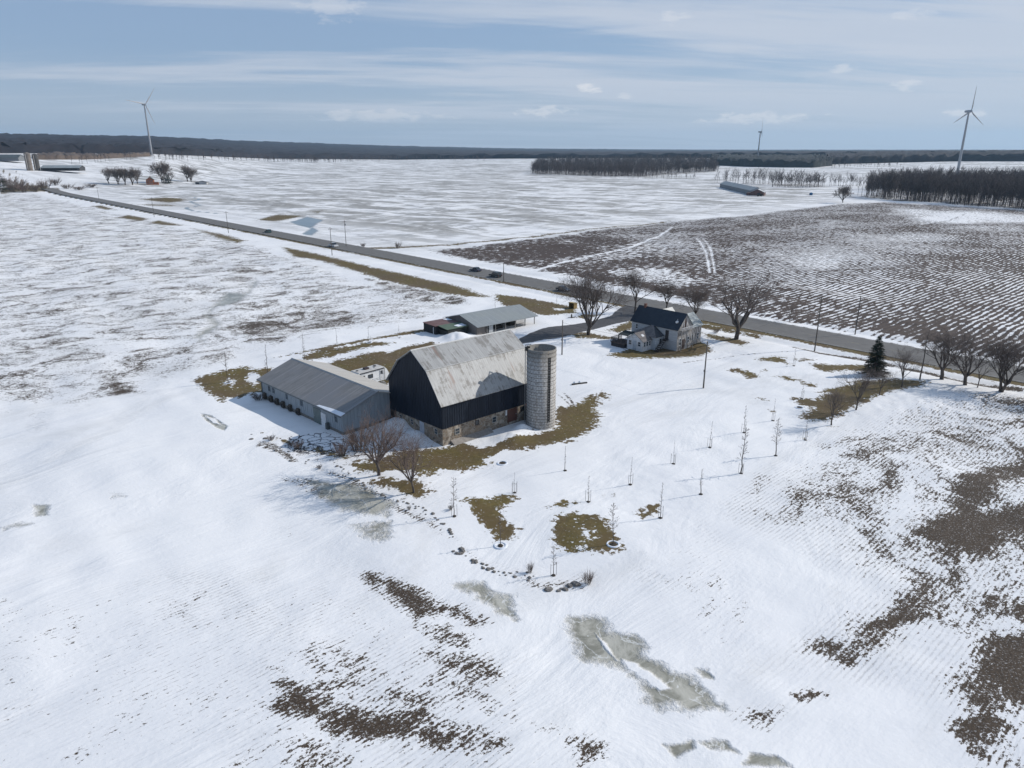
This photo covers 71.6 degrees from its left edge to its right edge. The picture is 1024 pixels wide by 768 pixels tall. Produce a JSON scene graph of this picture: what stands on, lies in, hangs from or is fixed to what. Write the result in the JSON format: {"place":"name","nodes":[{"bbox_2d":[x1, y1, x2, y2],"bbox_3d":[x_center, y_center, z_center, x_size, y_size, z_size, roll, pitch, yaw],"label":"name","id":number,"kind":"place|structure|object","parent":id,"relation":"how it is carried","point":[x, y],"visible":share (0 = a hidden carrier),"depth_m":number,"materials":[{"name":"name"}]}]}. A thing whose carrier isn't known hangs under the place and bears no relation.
{"place":"outdoors","nodes":[
{"label":"outdoors","id":0,"kind":"place"},
{"bbox_2d":[0,153,1023,767],"bbox_3d":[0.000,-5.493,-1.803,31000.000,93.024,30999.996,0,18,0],"label":"ground","id":1,"kind":"structure","parent":0,"point":[192,575],"depth_m":87.61,"materials":[{"name":"white snow"}]},
{"bbox_2d":[0,175,8,191],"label":"evergreen tree","id":2,"kind":"object","parent":1,"relation":"on","point":[4,185],"visible":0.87,"depth_m":702.85,"materials":[{"name":"green plant"}]},
{"bbox_2d":[0,174,19,185],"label":"thicket","id":3,"kind":"object","parent":1,"relation":"on","point":[6,180],"visible":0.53,"depth_m":756.54,"materials":[{"name":"brown plant"}]},
{"bbox_2d":[0,154,24,160],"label":"grey barn","id":4,"kind":"structure","parent":1,"relation":"on","point":[11,157],"depth_m":988.42,"materials":[{"name":"metal"}]},
{"bbox_2d":[4,180,23,191],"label":"thicket","id":5,"kind":"object","parent":1,"relation":"on","point":[11,188],"visible":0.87,"depth_m":699.18,"materials":[{"name":"brown plant"}]},
{"bbox_2d":[9,178,26,188],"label":"thicket","id":6,"kind":"object","parent":1,"relation":"on","point":[17,181],"visible":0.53,"depth_m":725.76,"materials":[{"name":"brown plant"}]},
{"bbox_2d":[10,181,29,192],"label":"thicket","id":7,"kind":"object","parent":1,"relation":"on","point":[20,188],"visible":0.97,"depth_m":696.87,"materials":[{"name":"brown plant"}]},
{"bbox_2d":[23,152,32,170],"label":"twin silo","id":8,"kind":"object","parent":1,"relation":"on","point":[28,161],"visible":0.87,"depth_m":910.21,"materials":[{"name":"grey concrete"}]},
{"bbox_2d":[28,181,41,191],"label":"thicket","id":9,"kind":"object","parent":1,"relation":"on","point":[35,188],"visible":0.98,"depth_m":707.16,"materials":[{"name":"brown plant"}]},
{"bbox_2d":[32,154,40,170],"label":"twin silo","id":10,"kind":"object","parent":1,"relation":"on","point":[36,162],"visible":0.88,"depth_m":918.26,"materials":[{"name":"grey concrete"}]},
{"bbox_2d":[35,178,52,188],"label":"thicket","id":11,"kind":"object","parent":1,"relation":"on","point":[43,184],"visible":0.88,"depth_m":737.05,"materials":[{"name":"brown plant"}]},
{"bbox_2d":[47,178,61,184],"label":"thicket","id":12,"kind":"object","parent":1,"relation":"on","point":[56,182],"visible":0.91,"depth_m":785.13,"materials":[{"name":"brown plant"}]},
{"bbox_2d":[40,165,85,170],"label":"barn","id":13,"kind":"structure","parent":1,"relation":"on","point":[62,167],"depth_m":923.47,"materials":[{"name":"grey metal"}]},
{"bbox_2d":[61,183,74,188],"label":"thicket","id":14,"kind":"object","parent":1,"relation":"on","point":[69,186],"visible":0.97,"depth_m":755.10,"materials":[{"name":"brown plant"}]},
{"bbox_2d":[37,151,150,159],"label":"hedge","id":15,"kind":"object","parent":1,"relation":"on","point":[56,155],"visible":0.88,"depth_m":1136.37,"materials":[{"name":"plant"}]},
{"bbox_2d":[100,167,114,183],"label":"bare tree","id":16,"kind":"object","parent":1,"relation":"on","point":[106,172],"visible":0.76,"depth_m":831.57,"materials":[{"name":"brown plant"}]},
{"bbox_2d":[105,166,121,183],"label":"bare tree","id":17,"kind":"object","parent":1,"relation":"on","point":[114,173],"visible":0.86,"depth_m":827.63,"materials":[{"name":"brown plant"}]},
{"bbox_2d":[115,168,127,184],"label":"bare tree","id":18,"kind":"object","parent":1,"relation":"on","point":[123,173],"visible":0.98,"depth_m":824.10,"materials":[{"name":"brown plant"}]},
{"bbox_2d":[120,167,142,184],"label":"bare tree","id":19,"kind":"object","parent":1,"relation":"on","point":[132,173],"visible":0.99,"depth_m":826.05,"materials":[{"name":"brown plant"}]},
{"bbox_2d":[127,87,154,154],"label":"wind turbine","id":20,"kind":"object","parent":1,"relation":"on","point":[144,104],"visible":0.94,"depth_m":1351.71,"materials":[{"name":"white metal"}]},
{"bbox_2d":[146,177,158,184],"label":"brick house","id":21,"kind":"structure","parent":1,"relation":"on","point":[149,180],"depth_m":839.51,"materials":[{"name":"red brick"}]},
{"bbox_2d":[146,160,171,181],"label":"bare tree","id":22,"kind":"object","parent":1,"relation":"on","point":[163,167],"visible":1,"depth_m":867.73,"materials":[{"name":"brown plant"}]},
{"bbox_2d":[163,173,171,183],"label":"evergreen tree","id":23,"kind":"object","parent":1,"relation":"on","point":[167,180],"visible":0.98,"depth_m":873.60,"materials":[{"name":"green plant"}]},
{"bbox_2d":[178,164,194,181],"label":"bare tree","id":24,"kind":"object","parent":1,"relation":"on","point":[183,168],"visible":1,"depth_m":933.23,"materials":[{"name":"brown plant"}]},
{"bbox_2d":[183,168,200,181],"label":"bare tree","id":25,"kind":"object","parent":1,"relation":"on","point":[190,174],"visible":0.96,"depth_m":936.85,"materials":[{"name":"brown plant"}]},
{"bbox_2d":[195,181,207,183],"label":"shed","id":26,"kind":"structure","parent":1,"relation":"on","point":[201,182],"depth_m":896.08,"materials":[{"name":"white metal"}]},
{"bbox_2d":[223,353,231,383],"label":"sapling","id":27,"kind":"object","parent":1,"relation":"on","point":[228,382],"visible":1,"depth_m":128.74,"materials":[{"name":"brown plant"}]},
{"bbox_2d":[248,392,265,400],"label":"shrub","id":28,"kind":"object","parent":1,"relation":"on","point":[256,396],"visible":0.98,"depth_m":120.08,"materials":[{"name":"brown plant"}]},
{"bbox_2d":[291,438,303,449],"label":"shrub","id":29,"kind":"object","parent":1,"relation":"on","point":[300,445],"visible":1,"depth_m":99.58,"materials":[{"name":"brown plant"}]},
{"bbox_2d":[256,358,390,434],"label":"livestock shed","id":30,"kind":"structure","parent":1,"relation":"on","point":[327,396],"depth_m":111.57,"materials":[{"name":"grey metal"}]},
{"bbox_2d":[313,407,321,424],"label":"door","id":31,"kind":"structure","parent":30,"relation":"in","point":[316,412],"depth_m":109.06,"materials":[{"name":"metal"}]},
{"bbox_2d":[321,412,325,426],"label":"door","id":32,"kind":"structure","parent":30,"relation":"in","point":[323,416],"depth_m":107.97,"materials":[{"name":"metal"}]},
{"bbox_2d":[331,439,349,457],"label":"shrub","id":33,"kind":"object","parent":1,"relation":"on","point":[343,450],"visible":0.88,"depth_m":96.52,"materials":[{"name":"brown plant"}]},
{"bbox_2d":[341,417,377,452],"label":"shrub","id":34,"kind":"object","parent":1,"relation":"on","point":[356,440],"visible":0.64,"depth_m":98.07,"materials":[{"name":"brown plant"}]},
{"bbox_2d":[351,364,388,383],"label":"travel trailer","id":35,"kind":"object","parent":1,"relation":"on","point":[376,372],"visible":0.56,"depth_m":126.60,"materials":[{"name":"metal"}]},
{"bbox_2d":[331,403,416,475],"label":"round crowned tree","id":36,"kind":"object","parent":1,"relation":"on","point":[385,443],"visible":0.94,"depth_m":89.62,"materials":[{"name":"brown plant"}]},
{"bbox_2d":[367,428,432,492],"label":"round crowned tree","id":37,"kind":"object","parent":1,"relation":"on","point":[412,468],"visible":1,"depth_m":84.85,"materials":[{"name":"brown plant"}]},
{"bbox_2d":[423,318,467,334],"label":"storage annex","id":38,"kind":"object","parent":1,"relation":"on","point":[443,326],"visible":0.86,"depth_m":162.41,"materials":[{"name":"green metal"}]},
{"bbox_2d":[450,477,458,517],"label":"sapling","id":39,"kind":"object","parent":1,"relation":"on","point":[454,515],"visible":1,"depth_m":80.83,"materials":[{"name":"brown plant"}]},
{"bbox_2d":[386,329,526,445],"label":"barn","id":40,"kind":"structure","parent":1,"relation":"on","point":[458,392],"depth_m":104.64,"materials":[{"name":"blue metal"}]},
{"bbox_2d":[419,421,424,433],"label":"door","id":41,"kind":"structure","parent":40,"relation":"in","point":[422,430],"depth_m":104.24,"materials":[{"name":"wood"}]},
{"bbox_2d":[455,427,459,434],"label":"window","id":42,"kind":"structure","parent":40,"relation":"in","point":[457,431],"depth_m":102.39,"materials":[{"name":"grey wood"}]},
{"bbox_2d":[492,416,496,422],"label":"window","id":43,"kind":"structure","parent":40,"relation":"in","point":[494,419],"depth_m":106.79,"materials":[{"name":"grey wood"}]},
{"bbox_2d":[507,407,516,422],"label":"door","id":44,"kind":"structure","parent":40,"relation":"in","point":[511,413],"depth_m":109.06,"materials":[{"name":"wood"}]},
{"bbox_2d":[232,140,684,149],"bbox_3d":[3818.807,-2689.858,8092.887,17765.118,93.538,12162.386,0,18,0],"label":"distant woodland","id":45,"kind":"object","parent":1,"relation":"on","point":[582,149],"visible":0.2,"depth_m":9619.01,"materials":[{"name":"grey plant"}]},
{"bbox_2d":[69,149,898,167],"bbox_3d":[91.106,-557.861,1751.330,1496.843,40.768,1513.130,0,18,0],"label":"field trees","id":46,"kind":"object","parent":1,"relation":"on","point":[291,159],"visible":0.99,"depth_m":1769.26,"materials":[{"name":"plant"}]},
{"bbox_2d":[445,304,537,334],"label":"drive shed","id":47,"kind":"structure","parent":1,"relation":"on","point":[478,322],"depth_m":166.91,"materials":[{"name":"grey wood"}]},
{"bbox_2d":[494,511,506,549],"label":"sapling","id":48,"kind":"object","parent":1,"relation":"on","point":[500,545],"visible":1,"depth_m":75.98,"materials":[{"name":"brown plant"}]},
{"bbox_2d":[497,460,507,465],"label":"planting ring","id":49,"kind":"object","parent":1,"relation":"on","point":[500,463],"visible":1,"depth_m":95.31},
{"bbox_2d":[0,133,1023,159],"bbox_3d":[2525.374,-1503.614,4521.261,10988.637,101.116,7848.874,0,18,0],"label":"woodland","id":50,"kind":"object","parent":1,"relation":"on","point":[37,143],"visible":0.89,"depth_m":2481.09,"materials":[{"name":"plant"}]},
{"bbox_2d":[526,564,533,573],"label":"shrub","id":51,"kind":"object","parent":1,"relation":"on","point":[530,568],"visible":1,"depth_m":71.37,"materials":[{"name":"brown plant"}]},
{"bbox_2d":[524,344,556,429],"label":"silo","id":52,"kind":"object","parent":1,"relation":"on","point":[541,362],"visible":1,"depth_m":105.71,"materials":[{"name":"concrete"}]},
{"bbox_2d":[544,587,551,591],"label":"fieldstone","id":53,"kind":"object","parent":1,"relation":"on","point":[547,589],"visible":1,"depth_m":68.47,"materials":[{"name":"grey stone"}]},
{"bbox_2d":[550,547,557,576],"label":"sapling","id":54,"kind":"object","parent":1,"relation":"on","point":[553,575],"visible":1,"depth_m":70.88,"materials":[{"name":"brown plant"}]},
{"bbox_2d":[561,320,562,354],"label":"utility pole","id":55,"kind":"object","parent":1,"relation":"on","point":[562,340],"visible":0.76,"depth_m":144.97,"materials":[{"name":"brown wood"}]},
{"bbox_2d":[569,302,576,308],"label":"roadside shelter","id":56,"kind":"object","parent":1,"relation":"on","point":[572,304],"visible":0.93,"depth_m":190.57,"materials":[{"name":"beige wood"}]},
{"bbox_2d":[570,581,580,586],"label":"fieldstone","id":57,"kind":"object","parent":1,"relation":"on","point":[575,584],"visible":1,"depth_m":69.49,"materials":[{"name":"grey stone"}]},
{"bbox_2d":[581,568,594,583],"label":"shrub","id":58,"kind":"object","parent":1,"relation":"on","point":[588,579],"visible":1,"depth_m":69.60,"materials":[{"name":"brown plant"}]},
{"bbox_2d":[552,264,636,334],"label":"maple tree","id":59,"kind":"object","parent":1,"relation":"on","point":[581,291],"visible":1,"depth_m":159.06,"materials":[{"name":"brown plant"}]},
{"bbox_2d":[606,503,619,547],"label":"sapling","id":60,"kind":"object","parent":1,"relation":"on","point":[612,544],"visible":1,"depth_m":75.68,"materials":[{"name":"brown plant"}]},
{"bbox_2d":[531,153,719,176],"bbox_3d":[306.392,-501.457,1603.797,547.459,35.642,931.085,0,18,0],"label":"wood","id":61,"kind":"object","parent":1,"relation":"on","point":[653,164],"visible":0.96,"depth_m":1420.38,"materials":[{"name":"plant"}]},
{"bbox_2d":[613,266,680,312],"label":"maple tree","id":62,"kind":"object","parent":1,"relation":"on","point":[629,278],"visible":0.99,"depth_m":183.81,"materials":[{"name":"brown plant"}]},
{"bbox_2d":[611,303,703,351],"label":"farmhouse","id":63,"kind":"object","parent":1,"relation":"on","point":[665,325],"visible":1,"depth_m":150.83,"materials":[{"name":"white wood"}]},
{"bbox_2d":[658,482,663,518],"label":"sapling","id":64,"kind":"object","parent":1,"relation":"on","point":[660,517],"visible":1,"depth_m":81.12,"materials":[{"name":"brown plant"}]},
{"bbox_2d":[652,277,679,307],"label":"maple tree","id":65,"kind":"object","parent":1,"relation":"on","point":[668,291],"visible":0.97,"depth_m":182.84,"materials":[{"name":"brown plant"}]},
{"bbox_2d":[669,281,718,313],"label":"maple tree","id":66,"kind":"object","parent":1,"relation":"on","point":[698,297],"visible":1,"depth_m":176.40,"materials":[{"name":"brown plant"}]},
{"bbox_2d":[703,341,707,387],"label":"utility pole","id":67,"kind":"object","parent":1,"relation":"on","point":[704,370],"visible":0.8,"depth_m":125.06,"materials":[{"name":"brown wood"}]},
{"bbox_2d":[720,181,761,193],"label":"long barn","id":68,"kind":"structure","parent":1,"relation":"on","point":[740,188],"depth_m":737.47,"materials":[{"name":"grey metal"}]},
{"bbox_2d":[737,427,748,473],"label":"sapling","id":69,"kind":"object","parent":1,"relation":"on","point":[741,471],"visible":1,"depth_m":91.85,"materials":[{"name":"brown plant"}]},
{"bbox_2d":[706,268,794,339],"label":"maple tree","id":70,"kind":"object","parent":1,"relation":"on","point":[736,323],"visible":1,"depth_m":155.85,"materials":[{"name":"brown plant"}]},
{"bbox_2d":[746,189,765,195],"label":"barn","id":71,"kind":"structure","parent":1,"relation":"on","point":[757,192],"depth_m":666.70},
{"bbox_2d":[757,123,762,154],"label":"wind turbine","id":72,"kind":"object","parent":1,"relation":"on","point":[760,132],"visible":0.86,"depth_m":1937.85,"materials":[{"name":"white metal"}]},
{"bbox_2d":[711,153,832,167],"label":"bare deciduous woodland","id":73,"kind":"object","parent":1,"relation":"on","point":[797,161],"visible":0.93,"depth_m":1650.22,"materials":[{"name":"brown plant"}]},
{"bbox_2d":[771,418,782,455],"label":"sapling","id":74,"kind":"object","parent":1,"relation":"on","point":[776,436],"visible":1,"depth_m":97.42,"materials":[{"name":"brown plant"}]},
{"bbox_2d":[777,292,805,321],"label":"bare tree","id":75,"kind":"object","parent":1,"relation":"on","point":[786,301],"visible":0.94,"depth_m":174.77,"materials":[{"name":"brown plant"}]},
{"bbox_2d":[814,297,823,350],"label":"utility pole","id":76,"kind":"object","parent":1,"relation":"on","point":[821,299],"visible":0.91,"depth_m":149.10,"materials":[{"name":"brown wood"}]},
{"bbox_2d":[332,228,818,298],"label":"power line","id":77,"kind":"object","parent":76,"relation":"attached to","point":[593,273],"visible":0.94,"depth_m":189.21,"materials":[{"name":"metal"}]},
{"bbox_2d":[825,298,1023,338],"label":"power line","id":78,"kind":"object","parent":76,"relation":"attached to","point":[923,320],"visible":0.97,"depth_m":133.05,"materials":[{"name":"metal"}]},
{"bbox_2d":[822,383,860,424],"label":"young tree","id":79,"kind":"object","parent":1,"relation":"on","point":[834,404],"visible":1,"depth_m":107.73,"materials":[{"name":"brown plant"}]},
{"bbox_2d":[833,185,854,202],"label":"bare tree","id":80,"kind":"object","parent":1,"relation":"on","point":[844,191],"visible":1,"depth_m":573.67,"materials":[{"name":"brown plant"}]},
{"bbox_2d":[854,296,860,334],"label":"utility pole","id":81,"kind":"object","parent":1,"relation":"on","point":[857,316],"visible":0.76,"depth_m":162.10,"materials":[{"name":"brown wood"}]},
{"bbox_2d":[834,363,881,409],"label":"young tree","id":82,"kind":"object","parent":1,"relation":"on","point":[865,384],"visible":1,"depth_m":113.03,"materials":[{"name":"brown plant"}]},
{"bbox_2d":[859,336,889,376],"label":"spruce tree","id":83,"kind":"object","parent":1,"relation":"on","point":[878,359],"visible":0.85,"depth_m":131.97,"materials":[{"name":"green plant"}]},
{"bbox_2d":[870,364,898,394],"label":"young tree","id":84,"kind":"object","parent":1,"relation":"on","point":[882,376],"visible":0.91,"depth_m":119.24,"materials":[{"name":"brown plant"}]},
{"bbox_2d":[883,339,931,387],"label":"young tree","id":85,"kind":"object","parent":1,"relation":"on","point":[903,359],"visible":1,"depth_m":123.91,"materials":[{"name":"brown plant"}]},
{"bbox_2d":[825,150,1023,163],"bbox_3d":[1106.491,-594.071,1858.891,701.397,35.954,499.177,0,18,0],"label":"brown wood","id":86,"kind":"object","parent":1,"relation":"on","point":[910,156],"visible":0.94,"depth_m":1746.18,"materials":[{"name":"brown plant"}]},
{"bbox_2d":[919,323,933,379],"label":"utility pole","id":87,"kind":"object","parent":1,"relation":"on","point":[925,349],"visible":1,"depth_m":128.91,"materials":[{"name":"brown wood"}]},
{"bbox_2d":[865,164,1023,209],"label":"wood","id":88,"kind":"object","parent":1,"relation":"on","point":[991,176],"visible":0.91,"depth_m":598.25,"materials":[{"name":"brown plant"}]},
{"bbox_2d":[910,312,984,379],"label":"roadside tree","id":89,"kind":"object","parent":1,"relation":"on","point":[938,341],"visible":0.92,"depth_m":128.40,"materials":[{"name":"brown plant"}]},
{"bbox_2d":[917,330,1017,384],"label":"roadside tree","id":90,"kind":"object","parent":1,"relation":"on","point":[965,373],"visible":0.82,"depth_m":125.00,"materials":[{"name":"brown plant"}]},
{"bbox_2d":[954,87,981,174],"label":"wind turbine","id":91,"kind":"object","parent":1,"relation":"on","point":[967,112],"visible":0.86,"depth_m":988.43,"materials":[{"name":"white metal"}]},
{"bbox_2d":[962,174,975,204],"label":"woodland tree","id":92,"kind":"object","parent":1,"relation":"on","point":[970,185],"visible":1,"depth_m":552.49,"materials":[{"name":"brown plant"}]},
{"bbox_2d":[972,175,985,202],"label":"woodland tree","id":93,"kind":"object","parent":1,"relation":"on","point":[977,184],"visible":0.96,"depth_m":548.05,"materials":[{"name":"plant"}]},
{"bbox_2d":[973,358,1000,387],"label":"roadside tree","id":94,"kind":"object","parent":1,"relation":"on","point":[979,377],"visible":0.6,"depth_m":125.57,"materials":[{"name":"brown plant"}]},
{"bbox_2d":[969,331,1023,391],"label":"roadside tree","id":95,"kind":"object","parent":1,"relation":"on","point":[1008,353],"visible":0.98,"depth_m":121.47,"materials":[{"name":"brown plant"}]},
{"bbox_2d":[1009,174,1021,207],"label":"woodland tree","id":96,"kind":"object","parent":1,"relation":"on","point":[1014,188],"visible":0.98,"depth_m":520.88,"materials":[{"name":"brown plant"}]},
{"bbox_2d":[0,0,1023,149],"label":"sky","id":97,"kind":"structure","parent":0,"point":[542,74],"materials":[{"name":"blue"}]},
{"bbox_2d":[44,188,1023,382],"bbox_3d":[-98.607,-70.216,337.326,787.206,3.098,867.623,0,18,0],"label":"road","id":98,"kind":"structure","parent":0,"point":[296,237],"depth_m":194.58,"materials":[{"name":"grey asphalt"}]},
{"bbox_2d":[328,242,337,246],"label":"pickup truck","id":99,"kind":"object","parent":98,"relation":"on","point":[334,244],"visible":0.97,"depth_m":310.29,"materials":[{"name":"white paint"}]},
{"bbox_2d":[469,267,481,271],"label":"sedan","id":100,"kind":"object","parent":98,"relation":"on","point":[476,269],"visible":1,"depth_m":247.22,"materials":[{"name":"blue paint"}]},
{"bbox_2d":[67,192,1015,366],"bbox_3d":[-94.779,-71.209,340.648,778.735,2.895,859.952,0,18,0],"label":"road marking","id":101,"kind":"object","parent":98,"relation":"on","point":[593,289],"visible":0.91,"depth_m":205.24,"materials":[{"name":"paint"}]},
{"bbox_2d":[62,194,1021,381],"bbox_3d":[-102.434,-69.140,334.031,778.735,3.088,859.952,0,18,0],"label":"road marking","id":102,"kind":"object","parent":98,"relation":"on","point":[568,293],"visible":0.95,"depth_m":211.03,"materials":[{"name":"paint"}]},
{"bbox_2d":[556,285,569,291],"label":"sedan","id":103,"kind":"object","parent":98,"relation":"on","point":[566,288],"visible":0.7,"depth_m":212.69,"materials":[{"name":"paint"}]},
{"bbox_2d":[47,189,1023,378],"bbox_3d":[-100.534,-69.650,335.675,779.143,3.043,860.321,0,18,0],"label":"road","id":104,"kind":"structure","parent":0,"point":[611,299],"depth_m":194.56,"materials":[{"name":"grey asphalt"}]},
{"bbox_2d":[489,271,501,277],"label":"suv","id":105,"kind":"object","parent":104,"relation":"on","point":[496,274],"visible":1,"depth_m":235.54,"materials":[{"name":"paint"}]},
{"bbox_2d":[572,381,586,384],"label":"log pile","id":106,"kind":"object","parent":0,"point":[575,383],"visible":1,"depth_m":127.75,"materials":[{"name":"white snow"}]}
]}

